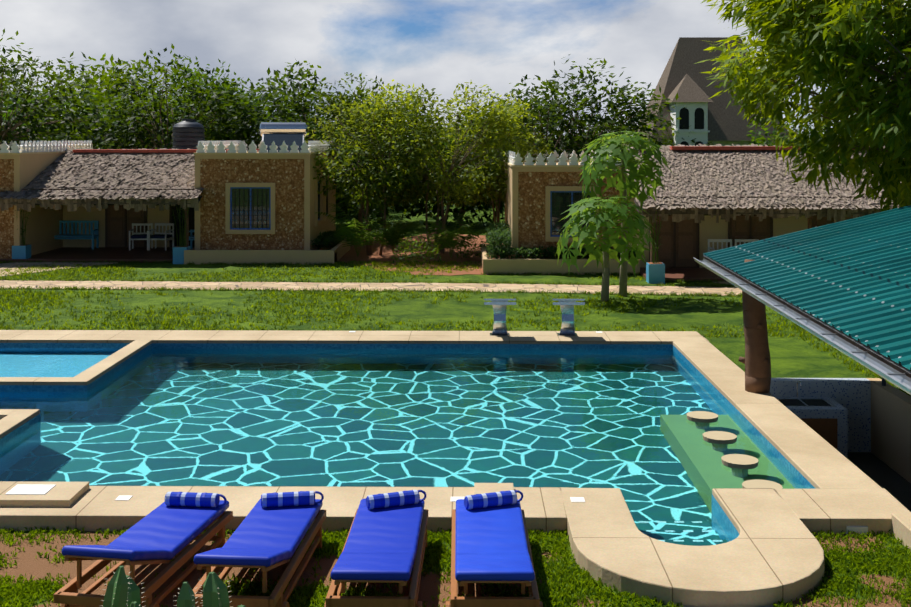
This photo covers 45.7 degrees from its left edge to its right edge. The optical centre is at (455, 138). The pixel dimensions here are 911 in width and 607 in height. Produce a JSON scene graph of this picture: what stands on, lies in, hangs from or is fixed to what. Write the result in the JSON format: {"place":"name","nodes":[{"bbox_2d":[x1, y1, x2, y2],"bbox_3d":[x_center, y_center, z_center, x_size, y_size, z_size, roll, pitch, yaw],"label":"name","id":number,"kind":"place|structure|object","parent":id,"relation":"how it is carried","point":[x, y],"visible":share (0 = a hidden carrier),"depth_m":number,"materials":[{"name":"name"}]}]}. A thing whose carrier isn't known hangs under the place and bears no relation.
{"place":"outdoors","nodes":[
{"label":"outdoors","id":0,"kind":"place"},
{"bbox_2d":[12,209,30,258],"bbox_3d":[-13.202,2.760,32.955,0.644,2.009,0.632,0,0,1],"label":"bamboo planter","id":1,"kind":"object","parent":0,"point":[23,251],"visible":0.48,"depth_m":32.79,"materials":[{"name":"blue paint"}]},
{"bbox_2d":[173,119,204,148],"bbox_3d":[-9.427,0.040,38.208,1.100,1.450,1.100,0,0,1],"label":"water tank","id":2,"kind":"object","parent":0,"point":[189,133],"visible":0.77,"depth_m":37.76,"materials":[{"name":"black plastic"}]},
{"bbox_2d":[0,331,867,534],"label":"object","id":3,"kind":"object","parent":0,"point":[36,494],"visible":0.77,"depth_m":10.83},
{"bbox_2d":[0,0,907,137],"label":"sky","id":4,"kind":"structure","parent":0,"point":[441,45],"materials":[{"name":"white"}]},
{"bbox_2d":[0,140,910,606],"bbox_3d":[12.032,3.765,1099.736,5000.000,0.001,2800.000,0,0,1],"label":"ground","id":5,"kind":"structure","parent":0,"point":[792,356],"depth_m":22.33,"materials":[{"name":"green plant"}]},
{"bbox_2d":[0,97,38,141],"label":"forest tree","id":6,"kind":"object","parent":5,"relation":"on","point":[4,117],"visible":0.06,"depth_m":47.06,"materials":[{"name":"green plant"}]},
{"bbox_2d":[0,74,44,113],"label":"forest tree","id":7,"kind":"object","parent":5,"relation":"on","point":[43,89],"visible":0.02,"depth_m":70.01,"materials":[{"name":"green plant"}]},
{"bbox_2d":[0,58,46,127],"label":"forest tree","id":8,"kind":"object","parent":5,"relation":"on","point":[14,88],"depth_m":91.50,"materials":[{"name":"green plant"}]},
{"bbox_2d":[0,140,92,258],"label":"building","id":9,"kind":"structure","parent":5,"relation":"on","point":[23,164],"depth_m":33.67,"materials":[{"name":"beige paint"}]},
{"bbox_2d":[0,28,124,149],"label":"tree","id":10,"kind":"object","parent":5,"relation":"on","point":[26,109],"depth_m":40.65,"materials":[{"name":"green plant"}]},
{"bbox_2d":[4,91,124,147],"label":"forest tree","id":11,"kind":"object","parent":5,"relation":"on","point":[48,97],"depth_m":51.58,"materials":[{"name":"green plant"}]},
{"bbox_2d":[3,60,125,117],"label":"forest tree","id":12,"kind":"object","parent":5,"relation":"on","point":[49,61],"depth_m":92.24,"materials":[{"name":"green plant"}]},
{"bbox_2d":[6,65,146,146],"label":"forest tree","id":13,"kind":"object","parent":5,"relation":"on","point":[79,80],"depth_m":62.43,"materials":[{"name":"green plant"}]},
{"bbox_2d":[0,155,194,262],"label":"porch","id":14,"kind":"object","parent":5,"relation":"on","point":[115,227],"visible":0.31,"depth_m":36.24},
{"bbox_2d":[54,221,98,249],"bbox_3d":[-12.653,3.207,35.844,1.500,0.915,0.500,0,0,1],"label":"blue bench","id":15,"kind":"object","parent":14,"relation":"on","point":[93,234],"visible":0.73,"depth_m":36.04,"materials":[{"name":"paint"}]},
{"bbox_2d":[0,148,203,211],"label":"thatched roof","id":16,"kind":"structure","parent":14,"relation":"on","point":[68,169],"depth_m":33.50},
{"bbox_2d":[73,149,259,152],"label":"roof ridge","id":17,"kind":"structure","parent":16,"relation":"on","point":[134,151],"depth_m":36.28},
{"bbox_2d":[129,223,152,250],"bbox_3d":[-10.356,3.245,35.618,0.680,0.840,0.650,0,0,-7],"label":"armchair","id":18,"kind":"object","parent":14,"relation":"on","point":[139,236],"visible":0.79,"depth_m":35.80,"materials":[{"name":"white paint"}]},
{"bbox_2d":[147,223,173,250],"bbox_3d":[-9.706,3.245,35.611,0.680,0.840,0.650,0,0,9],"label":"armchair","id":19,"kind":"object","parent":14,"relation":"on","point":[165,236],"visible":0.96,"depth_m":35.80,"materials":[{"name":"white paint"}]},
{"bbox_2d":[189,230,194,248],"bbox_3d":[-8.507,3.207,35.498,0.500,0.915,0.550,0,0,1],"label":"blue chair","id":20,"kind":"object","parent":14,"relation":"on","point":[191,237],"visible":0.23,"depth_m":35.71,"materials":[{"name":"paint"}]},
{"bbox_2d":[3,53,209,148],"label":"forest tree","id":21,"kind":"object","parent":5,"relation":"on","point":[87,94],"depth_m":47.50,"materials":[{"name":"green plant"}]},
{"bbox_2d":[39,59,234,148],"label":"forest tree","id":22,"kind":"object","parent":5,"relation":"on","point":[103,72],"depth_m":60.76,"materials":[{"name":"green plant"}]},
{"bbox_2d":[53,511,232,606],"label":"lounger frame","id":23,"kind":"object","parent":5,"relation":"on","point":[67,595],"visible":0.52,"depth_m":8.64,"materials":[{"name":"brown wood"}]},
{"bbox_2d":[62,500,228,560],"bbox_3d":[-2.558,3.283,9.166,0.600,0.323,1.952,0,0,10],"label":"lounger cushion","id":24,"kind":"object","parent":23,"relation":"on","point":[163,531],"visible":0.81,"depth_m":9.17,"materials":[{"name":"blue fabric"}]},
{"bbox_2d":[165,492,226,506],"bbox_3d":[-2.372,3.310,9.904,0.570,0.130,0.127,0,0,6],"label":"lounger towel","id":25,"kind":"object","parent":24,"relation":"on","point":[192,499],"visible":1,"depth_m":9.86,"materials":[{"name":"blue fabric"}]},
{"bbox_2d":[58,44,270,148],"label":"tree","id":26,"kind":"object","parent":5,"relation":"on","point":[121,131],"depth_m":41.17,"materials":[{"name":"green plant"}]},
{"bbox_2d":[101,566,245,606],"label":"cactus","id":27,"kind":"object","parent":5,"relation":"on","point":[123,589],"visible":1,"depth_m":6.02,"materials":[{"name":"green plant"}]},
{"bbox_2d":[172,206,189,263],"bbox_3d":[-8.211,2.676,32.571,0.732,2.178,0.777,0,0,1],"label":"bamboo planter","id":28,"kind":"object","parent":5,"relation":"on","point":[178,254],"visible":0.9,"depth_m":32.38,"materials":[{"name":"blue paint"}]},
{"bbox_2d":[95,54,269,148],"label":"forest tree","id":29,"kind":"object","parent":5,"relation":"on","point":[196,78],"depth_m":67.95,"materials":[{"name":"green plant"}]},
{"bbox_2d":[138,62,237,130],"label":"forest tree","id":30,"kind":"object","parent":5,"relation":"on","point":[177,81],"depth_m":87.28,"materials":[{"name":"green plant"}]},
{"bbox_2d":[108,67,336,148],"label":"forest tree","id":31,"kind":"object","parent":5,"relation":"on","point":[253,91],"depth_m":44.08,"materials":[{"name":"green plant"}]},
{"bbox_2d":[193,510,325,606],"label":"lounger frame","id":32,"kind":"object","parent":5,"relation":"on","point":[277,597],"visible":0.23,"depth_m":8.51,"materials":[{"name":"brown wood"}]},
{"bbox_2d":[194,499,322,566],"bbox_3d":[-1.615,3.306,9.158,0.600,0.277,1.968,0,0,5],"label":"lounger cushion","id":33,"kind":"object","parent":32,"relation":"on","point":[265,536],"visible":0.79,"depth_m":9.13,"materials":[{"name":"blue fabric"}]},
{"bbox_2d":[261,491,323,507],"bbox_3d":[-1.494,3.310,9.925,0.570,0.130,0.127,0,0,-9],"label":"lounger towel","id":34,"kind":"object","parent":33,"relation":"on","point":[282,499],"visible":1,"depth_m":9.88,"materials":[{"name":"blue fabric"}]},
{"bbox_2d":[184,140,349,264],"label":"building","id":35,"kind":"structure","parent":5,"relation":"on","point":[261,205],"depth_m":33.06,"materials":[{"name":"brown stone"}]},
{"bbox_2d":[260,122,306,152],"bbox_3d":[-5.830,0.078,36.562,1.600,1.247,1.795,0,0,-7],"label":"solar heater","id":36,"kind":"object","parent":35,"relation":"on","point":[287,133],"visible":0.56,"depth_m":36.91,"materials":[{"name":"metal"}]},
{"bbox_2d":[310,230,346,249],"bbox_3d":[-4.041,3.275,34.859,0.892,0.522,3.573,0,0,1],"label":"hedge","id":37,"kind":"object","parent":35,"relation":"on","point":[325,238],"visible":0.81,"depth_m":33.82,"materials":[{"name":"green plant"}]},
{"bbox_2d":[213,76,332,138],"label":"forest tree","id":38,"kind":"object","parent":5,"relation":"on","point":[249,95],"depth_m":69.37,"materials":[{"name":"green plant"}]},
{"bbox_2d":[217,58,399,175],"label":"tree","id":39,"kind":"object","parent":5,"relation":"on","point":[298,108],"depth_m":41.49,"materials":[{"name":"green plant"}]},
{"bbox_2d":[336,186,349,227],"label":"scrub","id":40,"kind":"object","parent":5,"relation":"on","point":[345,210],"visible":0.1,"depth_m":43.60,"materials":[{"name":"green plant"}]},
{"bbox_2d":[304,104,402,153],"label":"forest tree","id":41,"kind":"object","parent":5,"relation":"on","point":[311,107],"depth_m":58.22,"materials":[{"name":"green plant"}]},
{"bbox_2d":[336,135,373,210],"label":"forest tree","id":42,"kind":"object","parent":5,"relation":"on","point":[349,197],"depth_m":51.59,"materials":[{"name":"green plant"}]},
{"bbox_2d":[305,72,409,240],"bbox_3d":[-3.677,0.705,39.220,4.834,6.233,4.708,0,0,1],"label":"tree","id":43,"kind":"object","parent":5,"relation":"on","point":[348,101],"depth_m":38.98,"materials":[{"name":"green plant"}]},
{"bbox_2d":[336,183,394,231],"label":"tree","id":44,"kind":"object","parent":5,"relation":"on","point":[370,212],"visible":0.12,"depth_m":44.58,"materials":[{"name":"green plant"}]},
{"bbox_2d":[0,259,744,370],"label":"lawn edge tufts","id":45,"kind":"object","parent":5,"relation":"on","point":[730,294],"visible":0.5,"depth_m":27.89,"materials":[{"name":"green plant"}]},
{"bbox_2d":[324,509,427,606],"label":"lounger frame","id":46,"kind":"object","parent":5,"relation":"on","point":[334,597],"visible":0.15,"depth_m":8.18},
{"bbox_2d":[331,499,424,580],"bbox_3d":[-0.615,3.354,9.132,0.600,0.183,1.993,0,0,2],"label":"lounger cushion","id":47,"kind":"object","parent":46,"relation":"on","point":[381,543],"visible":0.94,"depth_m":8.97,"materials":[{"name":"blue fabric"}]},
{"bbox_2d":[366,490,425,509],"bbox_3d":[-0.536,3.310,9.922,0.570,0.130,0.127,0,0,-20],"label":"lounger towel","id":48,"kind":"object","parent":47,"relation":"on","point":[385,500],"visible":1,"depth_m":9.87,"materials":[{"name":"blue fabric"}]},
{"bbox_2d":[304,79,457,254],"bbox_3d":[-2.452,0.973,34.711,5.118,5.701,4.519,0,0,1],"label":"tree","id":49,"kind":"object","parent":5,"relation":"on","point":[362,108],"depth_m":34.46,"materials":[{"name":"green plant"}]},
{"bbox_2d":[0,262,772,606],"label":"stone paths","id":50,"kind":"structure","parent":5,"relation":"on","point":[530,288],"depth_m":27.36,"materials":[{"name":"beige stone"}]},
{"bbox_2d":[319,84,460,223],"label":"forest tree","id":51,"kind":"object","parent":5,"relation":"on","point":[399,208],"depth_m":46.60,"materials":[{"name":"green plant"}]},
{"bbox_2d":[0,260,814,338],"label":"lawn tufts","id":52,"kind":"object","parent":5,"relation":"on","point":[184,321],"visible":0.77,"depth_m":24.39,"materials":[{"name":"green plant"}]},
{"bbox_2d":[0,343,815,537],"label":"pool shell","id":53,"kind":"object","parent":5,"relation":"in","point":[740,461],"visible":0.17,"depth_m":17.69},
{"bbox_2d":[0,348,806,545],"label":"pool water","id":54,"kind":"structure","parent":53,"relation":"on","point":[593,418],"depth_m":14.17,"materials":[{"name":"teal liquid"}]},
{"bbox_2d":[391,107,437,145],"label":"forest tree","id":55,"kind":"object","parent":5,"relation":"on","point":[425,118],"depth_m":80.59,"materials":[{"name":"green plant"}]},
{"bbox_2d":[391,234,442,265],"bbox_3d":[-1.131,3.308,32.072,1.604,0.989,1.678,0,0,1],"label":"shrub","id":56,"kind":"object","parent":5,"relation":"on","point":[405,246],"visible":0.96,"depth_m":32.06,"materials":[{"name":"green plant"}]},
{"bbox_2d":[338,233,502,275],"bbox_3d":[-1.127,3.757,36.306,6.980,0.004,13.493,0,0,1],"label":"red soil patch","id":57,"kind":"object","parent":5,"relation":"on","point":[387,255],"visible":0.41,"depth_m":34.34,"materials":[{"name":"brown soil"}]},
{"bbox_2d":[315,203,405,256],"bbox_3d":[-2.930,2.860,33.343,2.615,1.610,2.672,0,0,24],"label":"young palm","id":58,"kind":"object","parent":57,"relation":"on","point":[352,237],"visible":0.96,"depth_m":33.31,"materials":[{"name":"green plant"}]},
{"bbox_2d":[369,218,423,252],"bbox_3d":[-2.035,3.110,34.192,1.471,1.111,1.593,0,0,44],"label":"shrub","id":59,"kind":"object","parent":57,"relation":"on","point":[397,240],"visible":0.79,"depth_m":34.15,"materials":[{"name":"green plant"}]},
{"bbox_2d":[417,211,489,257],"bbox_3d":[-0.206,2.981,32.944,2.277,1.368,2.339,0,0,32],"label":"young palm","id":60,"kind":"object","parent":57,"relation":"on","point":[450,240],"visible":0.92,"depth_m":32.98,"materials":[{"name":"green plant"}]},
{"bbox_2d":[336,82,539,253],"bbox_3d":[-0.600,0.967,35.306,6.659,5.716,5.095,0,0,1],"label":"tree","id":61,"kind":"object","parent":5,"relation":"on","point":[480,177],"depth_m":34.78,"materials":[{"name":"green plant"}]},
{"bbox_2d":[0,330,910,606],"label":"pool coping","id":62,"kind":"object","parent":5,"relation":"on","point":[772,554],"visible":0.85,"depth_m":10.67,"materials":[{"name":"beige stone"}]},
{"bbox_2d":[484,299,515,335],"bbox_3d":[0.809,3.260,19.772,0.580,0.709,0.463,0,0,1],"label":"pedestal","id":63,"kind":"object","parent":62,"relation":"on","point":[499,324],"visible":1,"depth_m":19.75,"materials":[{"name":"metal"}]},
{"bbox_2d":[551,299,584,335],"bbox_3d":[2.050,3.260,19.758,0.580,0.709,0.463,0,0,1],"label":"pedestal","id":64,"kind":"object","parent":62,"relation":"on","point":[567,312],"visible":1,"depth_m":19.74,"materials":[{"name":"metal"}]},
{"bbox_2d":[738,259,770,392],"bbox_3d":[4.310,2.679,15.462,0.420,1.895,0.440,0,0,-31],"label":"shelter post","id":65,"kind":"object","parent":62,"relation":"on","point":[756,360],"visible":0.79,"depth_m":15.32,"materials":[{"name":"brown wood"}]},
{"bbox_2d":[411,164,504,221],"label":"tree","id":66,"kind":"object","parent":5,"relation":"on","point":[489,220],"visible":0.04,"depth_m":49.51,"materials":[{"name":"green plant"}]},
{"bbox_2d":[407,121,513,226],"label":"forest tree","id":67,"kind":"object","parent":5,"relation":"on","point":[454,211],"depth_m":45.20,"materials":[{"name":"green plant"}]},
{"bbox_2d":[453,234,486,260],"bbox_3d":[0.582,3.396,33.591,1.271,0.871,1.326,0,0,44],"label":"shrub","id":68,"kind":"object","parent":5,"relation":"on","point":[472,249],"visible":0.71,"depth_m":33.55,"materials":[{"name":"green plant"}]},
{"bbox_2d":[446,509,542,606],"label":"lounger frame","id":69,"kind":"object","parent":5,"relation":"on","point":[532,600],"visible":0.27,"depth_m":8.14,"materials":[{"name":"brown wood"}]},
{"bbox_2d":[455,499,534,580],"bbox_3d":[0.300,3.354,9.122,0.600,0.183,1.993,0,0,0],"label":"lounger cushion","id":70,"kind":"object","parent":69,"relation":"on","point":[490,543],"visible":0.96,"depth_m":8.95,"materials":[{"name":"blue fabric"}]},
{"bbox_2d":[464,490,522,509],"bbox_3d":[0.360,3.310,9.912,0.570,0.130,0.127,0,0,-20],"label":"bolster pillow","id":71,"kind":"object","parent":70,"relation":"on","point":[492,499],"visible":1,"depth_m":9.85,"materials":[{"name":"blue fabric"}]},
{"bbox_2d":[435,97,557,222],"bbox_3d":[1.411,1.205,37.089,4.424,5.241,4.145,0,0,1],"label":"tree","id":72,"kind":"object","parent":5,"relation":"on","point":[531,142],"depth_m":36.73,"materials":[{"name":"green plant"}]},
{"bbox_2d":[438,97,566,153],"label":"forest tree","id":73,"kind":"object","parent":5,"relation":"on","point":[473,112],"depth_m":67.44,"materials":[{"name":"green plant"}]},
{"bbox_2d":[470,136,556,213],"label":"tree","id":74,"kind":"object","parent":5,"relation":"on","point":[476,210],"depth_m":53.00,"materials":[{"name":"green plant"}]},
{"bbox_2d":[471,75,632,191],"bbox_3d":[3.602,0.723,39.855,6.738,6.231,6.257,0,0,1],"label":"tree","id":75,"kind":"object","parent":5,"relation":"on","point":[538,107],"depth_m":39.20,"materials":[{"name":"green plant"}]},
{"bbox_2d":[481,150,639,274],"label":"building","id":76,"kind":"structure","parent":5,"relation":"on","point":[541,196],"depth_m":30.66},
{"bbox_2d":[484,220,512,258],"bbox_3d":[1.258,3.032,32.093,0.887,0.961,4.385,0,0,1],"label":"hedge","id":77,"kind":"object","parent":76,"relation":"attached to","point":[498,234],"visible":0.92,"depth_m":30.79,"materials":[{"name":"green plant"}]},
{"bbox_2d":[486,245,636,258],"bbox_3d":[2.985,3.268,30.276,4.304,0.562,0.881,0,0,1],"label":"hedge","id":78,"kind":"object","parent":76,"relation":"on","point":[530,252],"visible":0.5,"depth_m":30.14,"materials":[{"name":"green plant"}]},
{"bbox_2d":[708,239,731,251],"bbox_3d":[7.382,3.245,29.921,0.680,0.840,0.650,0,0,1],"label":"armchair","id":79,"kind":"object","parent":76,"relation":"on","point":[717,241],"visible":0.35,"depth_m":30.20,"materials":[{"name":"white paint"}]},
{"bbox_2d":[735,239,758,245],"bbox_3d":[8.132,3.245,29.913,0.680,0.840,0.650,0,0,1],"label":"armchair","id":80,"kind":"object","parent":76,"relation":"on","point":[744,240],"visible":0.19,"depth_m":30.19,"materials":[{"name":"white paint"}]},
{"bbox_2d":[508,54,684,157],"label":"tree","id":81,"kind":"object","parent":5,"relation":"on","point":[616,107],"depth_m":40.37,"materials":[{"name":"green plant"}]},
{"bbox_2d":[555,195,655,301],"bbox_3d":[3.472,2.568,24.818,2.361,2.504,2.501,0,0,1],"label":"papaya","id":82,"kind":"object","parent":5,"relation":"on","point":[596,222],"depth_m":24.34,"materials":[{"name":"green plant"}]},
{"bbox_2d":[581,103,647,143],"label":"forest tree","id":83,"kind":"object","parent":5,"relation":"on","point":[611,123],"depth_m":94.99,"materials":[{"name":"green plant"}]},
{"bbox_2d":[577,131,673,296],"bbox_3d":[3.982,1.822,25.741,2.535,3.991,2.420,0,0,1],"label":"papaya","id":84,"kind":"object","parent":5,"relation":"on","point":[603,151],"depth_m":25.16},
{"bbox_2d":[646,205,664,283],"bbox_3d":[5.229,2.749,28.162,0.535,2.031,0.726,0,0,1],"label":"bamboo planter","id":85,"kind":"object","parent":5,"relation":"on","point":[655,272],"visible":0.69,"depth_m":27.99,"materials":[{"name":"plant"}]},
{"bbox_2d":[625,116,714,146],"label":"forest tree","id":86,"kind":"object","parent":5,"relation":"on","point":[669,140],"depth_m":64.89,"materials":[{"name":"green plant"}]},
{"bbox_2d":[636,166,878,281],"bbox_3d":[8.878,2.265,29.530,7.600,3.000,2.550,0,0,1],"label":"cottage veranda","id":87,"kind":"object","parent":5,"relation":"on","point":[683,243],"visible":0.31,"depth_m":30.54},
{"bbox_2d":[618,144,900,222],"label":"thatched roof","id":88,"kind":"structure","parent":87,"relation":"on","point":[718,173],"depth_m":28.97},
{"bbox_2d":[644,146,869,151],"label":"roof ridge","id":89,"kind":"structure","parent":88,"relation":"on","point":[723,148],"depth_m":31.47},
{"bbox_2d":[741,107,832,145],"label":"forest tree","id":90,"kind":"object","parent":5,"relation":"on","point":[762,138],"depth_m":62.44,"materials":[{"name":"green plant"}]},
{"bbox_2d":[694,0,910,211],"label":"mango tree","id":91,"kind":"object","parent":5,"relation":"on","point":[789,50],"depth_m":19.06,"materials":[{"name":"green plant"}]},
{"bbox_2d":[770,378,910,511],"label":"pool bar","id":92,"kind":"object","parent":5,"relation":"on","point":[863,425],"visible":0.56,"depth_m":15.73,"materials":[{"name":"beige paint"}]},
{"bbox_2d":[798,334,910,395],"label":"lawn tufts","id":93,"kind":"object","parent":5,"relation":"on","point":[851,363],"visible":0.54,"depth_m":18.45,"materials":[{"name":"green plant"}]},
{"bbox_2d":[882,378,885,385],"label":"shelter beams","id":94,"kind":"structure","parent":5,"relation":"on","point":[883,382],"depth_m":15.91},
{"bbox_2d":[891,513,910,550],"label":"wall","id":95,"kind":"structure","parent":5,"relation":"on","point":[901,525],"depth_m":10.09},
{"bbox_2d":[0,526,910,606],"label":"grass","id":96,"kind":"structure","parent":0,"point":[870,564],"depth_m":9.21,"materials":[{"name":"green plant"}]},
{"bbox_2d":[646,102,774,150],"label":"house walls","id":97,"kind":"structure","parent":0,"point":[693,116],"depth_m":64.65,"materials":[{"name":"paint"}]},
{"bbox_2d":[638,37,789,140],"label":"roof","id":98,"kind":"structure","parent":97,"relation":"on","point":[684,78],"depth_m":66.97,"materials":[{"name":"grey"}]},
{"bbox_2d":[703,205,910,373],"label":"shelter roof","id":99,"kind":"structure","parent":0,"point":[851,278],"depth_m":13.22,"materials":[{"name":"teal metal"}]},
{"bbox_2d":[693,255,910,394],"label":"gutter","id":100,"kind":"object","parent":99,"relation":"attached to","point":[895,375],"visible":1,"depth_m":10.77,"materials":[{"name":"grey metal"}]}
]}

